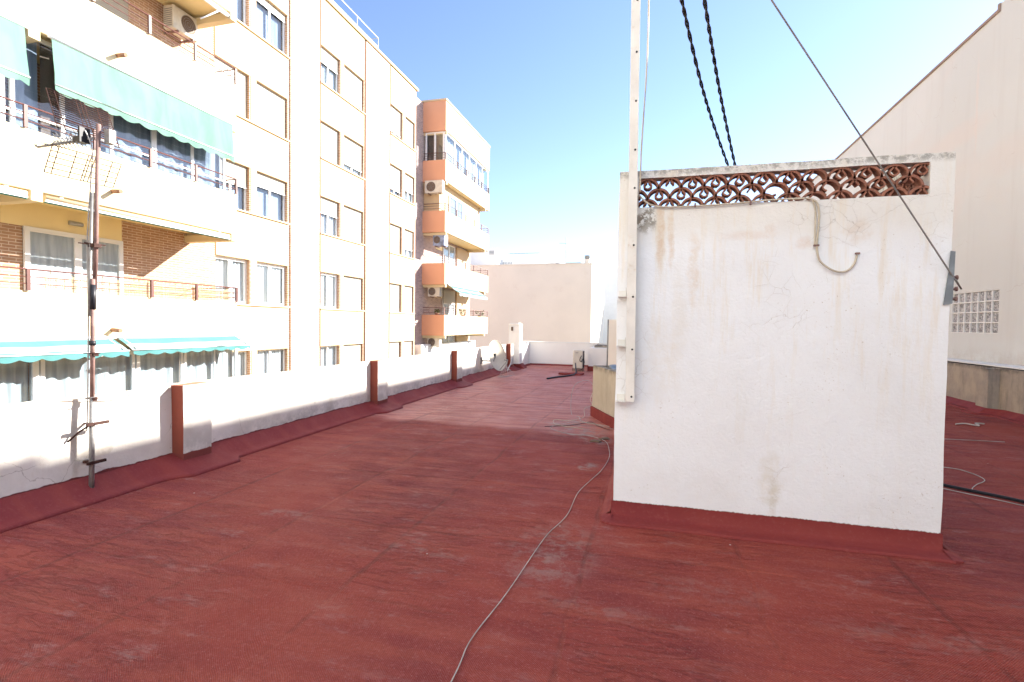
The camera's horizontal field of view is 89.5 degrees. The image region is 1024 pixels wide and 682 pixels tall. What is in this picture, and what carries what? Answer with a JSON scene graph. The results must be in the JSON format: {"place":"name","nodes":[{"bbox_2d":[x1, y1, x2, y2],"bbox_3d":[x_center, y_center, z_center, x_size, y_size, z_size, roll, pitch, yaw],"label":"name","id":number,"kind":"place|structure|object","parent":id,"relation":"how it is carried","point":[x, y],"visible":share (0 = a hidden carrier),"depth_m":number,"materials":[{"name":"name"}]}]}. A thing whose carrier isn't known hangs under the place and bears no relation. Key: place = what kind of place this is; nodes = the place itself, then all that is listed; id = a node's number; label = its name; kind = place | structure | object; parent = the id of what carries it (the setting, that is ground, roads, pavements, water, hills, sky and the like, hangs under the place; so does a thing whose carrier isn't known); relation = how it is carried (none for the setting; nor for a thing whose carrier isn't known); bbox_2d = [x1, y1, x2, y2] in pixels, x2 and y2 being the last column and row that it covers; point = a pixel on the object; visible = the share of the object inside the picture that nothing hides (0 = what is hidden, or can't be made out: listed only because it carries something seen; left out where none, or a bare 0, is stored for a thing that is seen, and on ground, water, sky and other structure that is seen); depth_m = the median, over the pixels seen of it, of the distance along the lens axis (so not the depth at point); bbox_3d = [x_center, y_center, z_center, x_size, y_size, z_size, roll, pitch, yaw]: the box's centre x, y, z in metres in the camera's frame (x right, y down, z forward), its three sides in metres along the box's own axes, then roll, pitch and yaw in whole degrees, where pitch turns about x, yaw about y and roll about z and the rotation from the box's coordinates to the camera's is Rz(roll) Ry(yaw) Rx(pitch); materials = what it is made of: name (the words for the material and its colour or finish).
{"place":"outdoors","nodes":[
{"label":"outdoors","id":0,"kind":"place"},
{"bbox_2d":[0,0,490,405],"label":"apartment building","id":1,"kind":"structure","parent":0,"point":[322,209],"depth_m":16.91,"materials":[{"name":"white paint"}]},
{"bbox_2d":[0,184,27,198],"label":"rolled awning","id":2,"kind":"object","parent":1,"relation":"attached to","point":[10,191],"visible":1,"depth_m":9.36,"materials":[{"name":"fabric"}]},
{"bbox_2d":[0,12,30,85],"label":"awning","id":3,"kind":"object","parent":1,"relation":"attached to","point":[13,60],"visible":1,"depth_m":9.23,"materials":[{"name":"fabric"}]},
{"bbox_2d":[0,336,129,363],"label":"awning","id":4,"kind":"object","parent":1,"relation":"attached to","point":[25,349],"visible":0.94,"depth_m":9.76,"materials":[{"name":"teal fabric"}]},
{"bbox_2d":[22,226,123,295],"bbox_3d":[-10.008,-1.266,11.910,0.071,2.380,2.100,1,2,15],"label":"sliding door","id":5,"kind":"structure","parent":1,"relation":"in","point":[44,249],"depth_m":11.64,"materials":[{"name":"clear glass"}]},
{"bbox_2d":[90,0,128,22],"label":"sliding door","id":6,"kind":"structure","parent":1,"relation":"in","point":[101,3],"depth_m":12.56,"materials":[{"name":"white glass"}]},
{"bbox_2d":[43,195,229,239],"bbox_3d":[-8.360,-2.804,12.022,0.120,0.190,4.450,1,2,15],"label":"rolled awning","id":7,"kind":"object","parent":1,"relation":"attached to","point":[58,201],"visible":1,"depth_m":11.55,"materials":[{"name":"white fabric"}]},
{"bbox_2d":[43,272,233,301],"bbox_3d":[-8.356,-1.225,12.117,0.022,0.428,4.647,1,2,15],"label":"balcony railing","id":8,"kind":"object","parent":1,"relation":"on","point":[138,293],"visible":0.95,"depth_m":11.65,"materials":[{"name":"white metal"}]},
{"bbox_2d":[47,34,234,162],"bbox_3d":[-8.186,-5.354,11.989,0.133,1.095,4.500,1,2,15],"label":"awning","id":9,"kind":"object","parent":1,"relation":"attached to","point":[91,79],"visible":1,"depth_m":11.43,"materials":[{"name":"teal fabric"}]},
{"bbox_2d":[163,4,197,43],"bbox_3d":[-9.039,-8.583,14.053,0.454,0.650,0.786,1,2,15],"label":"air conditioner","id":10,"kind":"object","parent":1,"relation":"attached to","point":[179,20],"visible":0.98,"depth_m":13.87,"materials":[{"name":"white metal"}]},
{"bbox_2d":[116,333,250,354],"bbox_3d":[-7.896,0.053,12.762,0.501,0.425,3.440,1,2,15],"label":"awning","id":11,"kind":"object","parent":1,"relation":"attached to","point":[154,344],"visible":1,"depth_m":12.44,"materials":[{"name":"teal fabric"}]},
{"bbox_2d":[200,0,229,18],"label":"rolled awning","id":12,"kind":"object","parent":1,"relation":"attached to","point":[218,8],"visible":1,"depth_m":13.60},
{"bbox_2d":[214,57,246,117],"bbox_3d":[-8.847,-7.911,16.211,0.018,1.425,1.340,1,2,15],"label":"window","id":13,"kind":"structure","parent":1,"relation":"in","point":[241,91],"depth_m":16.53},
{"bbox_2d":[215,255,246,303],"bbox_3d":[-9.012,-1.922,16.430,0.148,1.454,1.360,1,2,15],"label":"window","id":14,"kind":"structure","parent":1,"relation":"in","point":[229,272],"depth_m":16.48,"materials":[{"name":"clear glass"}]},
{"bbox_2d":[220,158,246,210],"bbox_3d":[-8.957,-4.930,16.327,0.178,1.454,1.360,1,2,15],"label":"window","id":15,"kind":"structure","parent":1,"relation":"in","point":[234,170],"depth_m":16.64,"materials":[{"name":"white glass"}]},
{"bbox_2d":[232,351,246,376],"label":"window","id":16,"kind":"structure","parent":1,"relation":"in","point":[242,355],"depth_m":17.08,"materials":[{"name":"white glass"}]},
{"bbox_2d":[236,0,245,24],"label":"window","id":17,"kind":"structure","parent":1,"relation":"in","point":[238,2],"depth_m":16.73,"materials":[{"name":"white glass"}]},
{"bbox_2d":[256,82,284,137],"bbox_3d":[-8.384,-7.961,17.908,0.018,1.425,1.500,1,2,15],"label":"window","id":18,"kind":"structure","parent":1,"relation":"in","point":[270,107],"depth_m":17.90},
{"bbox_2d":[256,0,284,53],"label":"window","id":19,"kind":"structure","parent":1,"relation":"in","point":[270,22],"depth_m":17.94,"materials":[{"name":"white glass"}]},
{"bbox_2d":[257,349,284,373],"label":"window","id":20,"kind":"structure","parent":1,"relation":"in","point":[268,361],"depth_m":18.23,"materials":[{"name":"white glass"}]},
{"bbox_2d":[257,262,284,305],"bbox_3d":[-8.549,-1.972,18.127,0.148,1.454,1.520,1,2,15],"label":"window","id":21,"kind":"structure","parent":1,"relation":"in","point":[270,277],"depth_m":18.14,"materials":[{"name":"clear glass"}]},
{"bbox_2d":[257,172,284,221],"bbox_3d":[-8.494,-4.979,18.025,0.178,1.454,1.520,1,2,15],"label":"window","id":22,"kind":"structure","parent":1,"relation":"in","point":[270,191],"depth_m":18.07,"materials":[{"name":"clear glass"}]},
{"bbox_2d":[321,345,336,366],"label":"window","id":23,"kind":"structure","parent":1,"relation":"in","point":[327,352],"depth_m":21.66,"materials":[{"name":"white glass"}]},
{"bbox_2d":[321,272,336,308],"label":"window","id":24,"kind":"structure","parent":1,"relation":"in","point":[328,281],"depth_m":21.39,"materials":[{"name":"white glass"}]},
{"bbox_2d":[321,197,337,236],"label":"window","id":25,"kind":"structure","parent":1,"relation":"in","point":[329,209],"depth_m":21.33,"materials":[{"name":"white glass"}]},
{"bbox_2d":[321,122,337,164],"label":"window","id":26,"kind":"structure","parent":1,"relation":"in","point":[329,137],"depth_m":21.17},
{"bbox_2d":[321,47,337,91],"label":"window","id":27,"kind":"structure","parent":1,"relation":"in","point":[329,65],"depth_m":21.06,"materials":[{"name":"white glass"}]},
{"bbox_2d":[343,344,360,363],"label":"window","id":28,"kind":"structure","parent":1,"relation":"in","point":[351,353],"depth_m":23.07,"materials":[{"name":"white glass"}]},
{"bbox_2d":[343,276,360,309],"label":"window","id":29,"kind":"structure","parent":1,"relation":"in","point":[352,286],"depth_m":23.01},
{"bbox_2d":[344,206,361,242],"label":"window","id":30,"kind":"structure","parent":1,"relation":"in","point":[352,218],"depth_m":22.93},
{"bbox_2d":[344,136,361,176],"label":"window","id":31,"kind":"structure","parent":1,"relation":"in","point":[352,151],"depth_m":22.83,"materials":[{"name":"white glass"}]},
{"bbox_2d":[344,66,361,110],"bbox_3d":[-7.085,-11.038,22.706,0.178,1.454,1.570,1,2,15],"label":"window","id":32,"kind":"structure","parent":1,"relation":"in","point":[352,84],"depth_m":22.71,"materials":[{"name":"white glass"}]},
{"bbox_2d":[389,342,398,357],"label":"window","id":33,"kind":"structure","parent":1,"relation":"in","point":[393,346],"depth_m":26.81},
{"bbox_2d":[390,283,399,311],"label":"window","id":34,"kind":"structure","parent":1,"relation":"in","point":[394,288],"depth_m":26.80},
{"bbox_2d":[390,224,399,253],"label":"window","id":35,"kind":"structure","parent":1,"relation":"in","point":[394,230],"depth_m":26.67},
{"bbox_2d":[390,164,399,196],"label":"window","id":36,"kind":"structure","parent":1,"relation":"in","point":[394,172],"depth_m":26.59,"materials":[{"name":"white glass"}]},
{"bbox_2d":[391,106,400,138],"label":"window","id":37,"kind":"structure","parent":1,"relation":"in","point":[395,115],"depth_m":26.50,"materials":[{"name":"white glass"}]},
{"bbox_2d":[404,341,411,356],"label":"window","id":38,"kind":"structure","parent":1,"relation":"in","point":[407,344],"depth_m":28.34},
{"bbox_2d":[404,286,411,312],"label":"window","id":39,"kind":"structure","parent":1,"relation":"in","point":[407,289],"depth_m":28.23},
{"bbox_2d":[404,230,412,257],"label":"window","id":40,"kind":"structure","parent":1,"relation":"in","point":[408,247],"depth_m":28.18,"materials":[{"name":"white glass"}]},
{"bbox_2d":[405,174,412,202],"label":"window","id":41,"kind":"structure","parent":1,"relation":"in","point":[408,180],"depth_m":28.12,"materials":[{"name":"white glass"}]},
{"bbox_2d":[405,118,412,147],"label":"window","id":42,"kind":"structure","parent":1,"relation":"in","point":[408,125],"depth_m":27.92,"materials":[{"name":"white glass"}]},
{"bbox_2d":[427,338,441,347],"bbox_3d":[-4.575,0.079,30.638,0.750,0.630,0.515,1,2,15],"label":"air conditioner","id":43,"kind":"object","parent":1,"relation":"attached to","point":[435,342],"visible":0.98,"depth_m":30.40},
{"bbox_2d":[425,180,444,195],"bbox_3d":[-4.446,-8.837,29.804,1.100,0.770,0.455,1,2,15],"label":"air conditioner","id":44,"kind":"object","parent":1,"relation":"attached to","point":[434,186],"visible":1,"depth_m":29.61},
{"bbox_2d":[428,287,441,297],"bbox_3d":[-4.535,-2.889,30.541,0.750,0.630,0.515,1,2,15],"label":"air conditioner","id":45,"kind":"object","parent":1,"relation":"attached to","point":[433,292],"visible":1,"depth_m":30.33,"materials":[{"name":"white metal"}]},
{"bbox_2d":[433,235,447,247],"bbox_3d":[-4.192,-5.882,30.412,0.700,0.730,0.715,1,2,15],"label":"air conditioner","id":46,"kind":"object","parent":1,"relation":"attached to","point":[439,241],"visible":0.99,"depth_m":30.11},
{"bbox_2d":[442,335,453,342],"bbox_3d":[-4.233,0.496,34.245,0.071,1.750,2.000,1,2,15],"label":"sliding door","id":47,"kind":"structure","parent":1,"relation":"in","point":[450,338],"depth_m":34.27,"materials":[{"name":"white glass"}]},
{"bbox_2d":[442,245,454,265],"bbox_3d":[-4.152,-5.450,34.050,0.071,1.750,2.000,1,2,15],"label":"sliding door","id":48,"kind":"structure","parent":1,"relation":"in","point":[449,251],"depth_m":34.03,"materials":[{"name":"white glass"}]},
{"bbox_2d":[442,290,454,314],"bbox_3d":[-4.178,-2.452,34.145,0.101,1.750,2.000,1,2,15],"label":"sliding door","id":49,"kind":"structure","parent":1,"relation":"in","point":[448,297],"depth_m":34.06,"materials":[{"name":"beige glass"}]},
{"bbox_2d":[449,195,462,219],"bbox_3d":[-3.505,-8.199,32.394,0.071,1.330,2.300,1,2,15],"label":"sliding door","id":50,"kind":"structure","parent":1,"relation":"in","point":[453,202],"depth_m":32.35,"materials":[{"name":"white glass"}]},
{"bbox_2d":[447,283,486,299],"bbox_3d":[-2.731,-3.078,32.695,0.832,0.755,5.300,1,2,15],"label":"awning","id":51,"kind":"object","parent":1,"relation":"attached to","point":[463,291],"visible":1,"depth_m":32.40,"materials":[{"name":"fabric"}]},
{"bbox_2d":[0,365,1023,681],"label":"terrace floor","id":52,"kind":"structure","parent":0,"point":[398,545],"depth_m":3.26,"materials":[{"name":"red paint"}]},
{"bbox_2d":[31,88,121,487],"bbox_3d":[-3.986,-0.425,4.700,0.696,3.575,0.618,0,2,-27],"label":"television antenna","id":53,"kind":"object","parent":52,"relation":"on","point":[83,137],"visible":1,"depth_m":4.60,"materials":[{"name":"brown metal"}]},
{"bbox_2d":[0,342,530,532],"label":"parapet wall","id":54,"kind":"structure","parent":52,"relation":"on","point":[152,436],"depth_m":5.47,"materials":[{"name":"paint"}]},
{"bbox_2d":[0,377,234,406],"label":"parapet wire","id":55,"kind":"object","parent":54,"relation":"on","point":[109,397],"visible":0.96,"depth_m":4.80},
{"bbox_2d":[480,340,514,376],"bbox_3d":[-0.194,0.503,16.444,0.819,1.123,2.921,1,2,15],"label":"satellite dish","id":56,"kind":"object","parent":54,"relation":"attached to","point":[498,360],"visible":1,"depth_m":15.45,"materials":[{"name":"white metal"}]},
{"bbox_2d":[509,323,526,368],"bbox_3d":[0.209,0.171,18.830,0.591,1.650,0.470,1,2,15],"label":"chimney","id":57,"kind":"object","parent":52,"relation":"on","point":[515,334],"visible":0.74,"depth_m":18.64,"materials":[{"name":"white paint"}]},
{"bbox_2d":[451,422,611,681],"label":"floor cable","id":58,"kind":"object","parent":52,"relation":"on","point":[530,557],"visible":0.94,"depth_m":3.40,"materials":[{"name":"white plastic"}]},
{"bbox_2d":[546,363,576,378],"bbox_3d":[1.731,0.932,16.222,0.370,0.323,2.652,2,2,25],"label":"scrap pipe","id":59,"kind":"object","parent":52,"relation":"on","point":[564,375],"visible":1,"depth_m":15.86,"materials":[{"name":"black plastic"}]},
{"bbox_2d":[522,341,606,366],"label":"end parapet","id":60,"kind":"structure","parent":52,"relation":"on","point":[547,353],"depth_m":20.27,"materials":[{"name":"white paint"}]},
{"bbox_2d":[558,372,583,375],"bbox_3d":[1.896,1.051,16.584,0.819,0.087,0.490,1,2,15],"label":"folded membrane","id":61,"kind":"object","parent":52,"relation":"on","point":[567,373],"visible":0.87,"depth_m":16.47,"materials":[{"name":"red"}]},
{"bbox_2d":[553,393,592,428],"bbox_3d":[0.987,1.124,8.577,0.576,0.425,1.208,1,2,15],"label":"drain cable","id":62,"kind":"object","parent":52,"relation":"on","point":[572,420],"visible":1,"depth_m":8.60,"materials":[{"name":"grey plastic"}]},
{"bbox_2d":[572,350,584,371],"bbox_3d":[2.294,0.683,17.806,0.432,0.731,0.528,1,2,15],"label":"air conditioner","id":63,"kind":"object","parent":52,"relation":"on","point":[578,358],"visible":0.97,"depth_m":17.80,"materials":[{"name":"white metal"}]},
{"bbox_2d":[590,365,614,428],"bbox_3d":[2.073,0.907,8.416,1.139,0.901,1.650,0,2,-8],"label":"concrete tank","id":64,"kind":"object","parent":52,"relation":"on","point":[602,409],"visible":0.33,"depth_m":8.48,"materials":[{"name":"concrete"}]},
{"bbox_2d":[571,380,608,426],"bbox_3d":[1.304,1.027,8.694,0.402,0.637,1.223,1,2,-6],"label":"looped cable","id":65,"kind":"object","parent":64,"relation":"attached to","point":[578,416],"visible":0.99,"depth_m":9.07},
{"bbox_2d":[606,319,608,367],"bbox_3d":[1.631,0.133,8.819,0.029,1.000,0.024,1,2,15],"label":"upright stick","id":66,"kind":"object","parent":64,"relation":"on","point":[607,341],"visible":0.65,"depth_m":8.80,"materials":[{"name":"white metal"}]},
{"bbox_2d":[608,365,615,369],"bbox_3d":[1.905,0.449,8.675,0.521,0.109,0.249,0,2,-9],"label":"slate offcut","id":67,"kind":"object","parent":64,"relation":"on","point":[612,367],"visible":0.14,"depth_m":8.63,"materials":[{"name":"stone"}]},
{"bbox_2d":[600,151,963,563],"bbox_3d":[2.140,0.064,4.576,2.510,2.879,1.652,1,2,15],"label":"stair enclosure","id":68,"kind":"object","parent":52,"relation":"on","point":[789,388],"visible":0.95,"depth_m":3.93,"materials":[{"name":"white paint"}]},
{"bbox_2d":[616,0,649,401],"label":"steel post","id":69,"kind":"object","parent":68,"relation":"attached to","point":[628,342],"visible":1,"depth_m":4.10,"materials":[{"name":"white metal"}]},
{"bbox_2d":[679,0,728,165],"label":"overhead cable","id":70,"kind":"object","parent":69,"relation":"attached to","point":[689,34],"visible":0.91,"depth_m":3.91,"materials":[{"name":"black plastic"}]},
{"bbox_2d":[702,0,735,165],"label":"overhead cable","id":71,"kind":"object","parent":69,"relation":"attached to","point":[707,18],"visible":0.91,"depth_m":3.89,"materials":[{"name":"black plastic"}]},
{"bbox_2d":[638,194,859,272],"bbox_3d":[1.775,-0.844,3.973,1.584,0.654,0.029,1,2,15],"label":"wall cable","id":72,"kind":"object","parent":68,"relation":"attached to","point":[814,201],"depth_m":3.85,"materials":[{"name":"white plastic"}]},
{"bbox_2d":[943,251,958,304],"bbox_3d":[3.111,-0.443,3.655,0.077,0.380,0.112,3,3,43],"label":"strain plate","id":73,"kind":"object","parent":68,"relation":"attached to","point":[949,298],"visible":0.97,"depth_m":3.63,"materials":[{"name":"metal"}]},
{"bbox_2d":[771,0,961,289],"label":"stay wire","id":74,"kind":"object","parent":73,"relation":"attached to","point":[857,131],"visible":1,"depth_m":3.40,"materials":[{"name":"black metal"}]},
{"bbox_2d":[944,467,984,488],"bbox_3d":[4.836,1.471,5.679,0.611,0.009,1.285,1,2,-5],"label":"curled cable","id":75,"kind":"object","parent":52,"relation":"on","point":[968,472],"visible":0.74,"depth_m":5.69,"materials":[{"name":"grey plastic"}]},
{"bbox_2d":[955,422,984,425],"bbox_3d":[7.742,1.397,8.645,0.542,0.033,0.192,0,2,-9],"label":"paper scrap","id":76,"kind":"object","parent":52,"relation":"on","point":[976,423],"visible":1,"depth_m":8.68,"materials":[{"name":"white paper"}]},
{"bbox_2d":[950,439,1001,441],"bbox_3d":[6.419,1.433,7.523,1.304,0.007,0.014,1,2,11],"label":"distant cable","id":77,"kind":"object","parent":52,"relation":"on","point":[975,440],"visible":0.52,"depth_m":7.46,"materials":[{"name":"grey plastic"}]},
{"bbox_2d":[942,483,1023,502],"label":"black hose","id":78,"kind":"object","parent":52,"relation":"on","point":[983,493],"visible":0.52,"depth_m":5.01,"materials":[{"name":"plastic"}]},
{"bbox_2d":[942,488,1023,505],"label":"cable","id":79,"kind":"object","parent":52,"relation":"on","point":[984,497],"visible":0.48,"depth_m":4.93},
{"bbox_2d":[945,358,1023,424],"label":"parapet wall","id":80,"kind":"structure","parent":52,"relation":"on","point":[995,390],"depth_m":9.87,"materials":[{"name":"concrete"}]},
{"bbox_2d":[587,344,606,370],"bbox_3d":[3.896,0.604,18.463,2.185,0.901,1.586,1,2,15],"label":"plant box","id":81,"kind":"object","parent":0,"point":[597,354],"visible":0.29,"depth_m":17.94,"materials":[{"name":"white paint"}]},
{"bbox_2d":[598,267,616,342],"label":"distant building","id":82,"kind":"structure","parent":0,"point":[610,293],"depth_m":62.96,"materials":[{"name":"white paint"}]},
{"bbox_2d":[608,320,615,364],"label":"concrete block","id":83,"kind":"structure","parent":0,"point":[612,345],"depth_m":13.79,"materials":[{"name":"beige concrete"}]},
{"bbox_2d":[331,0,1003,267],"label":"sky","id":84,"kind":"structure","parent":0,"point":[545,84],"materials":[{"name":"blue"}]},
{"bbox_2d":[799,0,1023,365],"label":"neighbour building","id":85,"kind":"structure","parent":0,"point":[964,99],"depth_m":11.37,"materials":[{"name":"white paint"}]},
{"bbox_2d":[951,289,999,333],"bbox_3d":[10.344,-0.638,11.517,0.082,0.944,1.774,1,2,15],"label":"glass block window","id":86,"kind":"structure","parent":85,"relation":"in","point":[973,312],"depth_m":11.47,"materials":[{"name":"white glass"}]},
{"label":"ground","id":87,"kind":"structure","parent":0,"visible":0},
{"bbox_2d":[470,248,555,264],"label":"white building","id":88,"kind":"structure","parent":87,"relation":"on","point":[493,256],"depth_m":52.77,"materials":[{"name":"paint"}]},
{"bbox_2d":[469,262,604,347],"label":"beige building","id":89,"kind":"structure","parent":87,"relation":"on","point":[556,302],"depth_m":47.05,"materials":[{"name":"paint"}]},
{"bbox_2d":[584,255,589,262],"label":"vent chimney","id":90,"kind":"object","parent":89,"relation":"on","point":[587,258],"visible":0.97,"depth_m":45.90,"materials":[{"name":"metal"}]}
]}

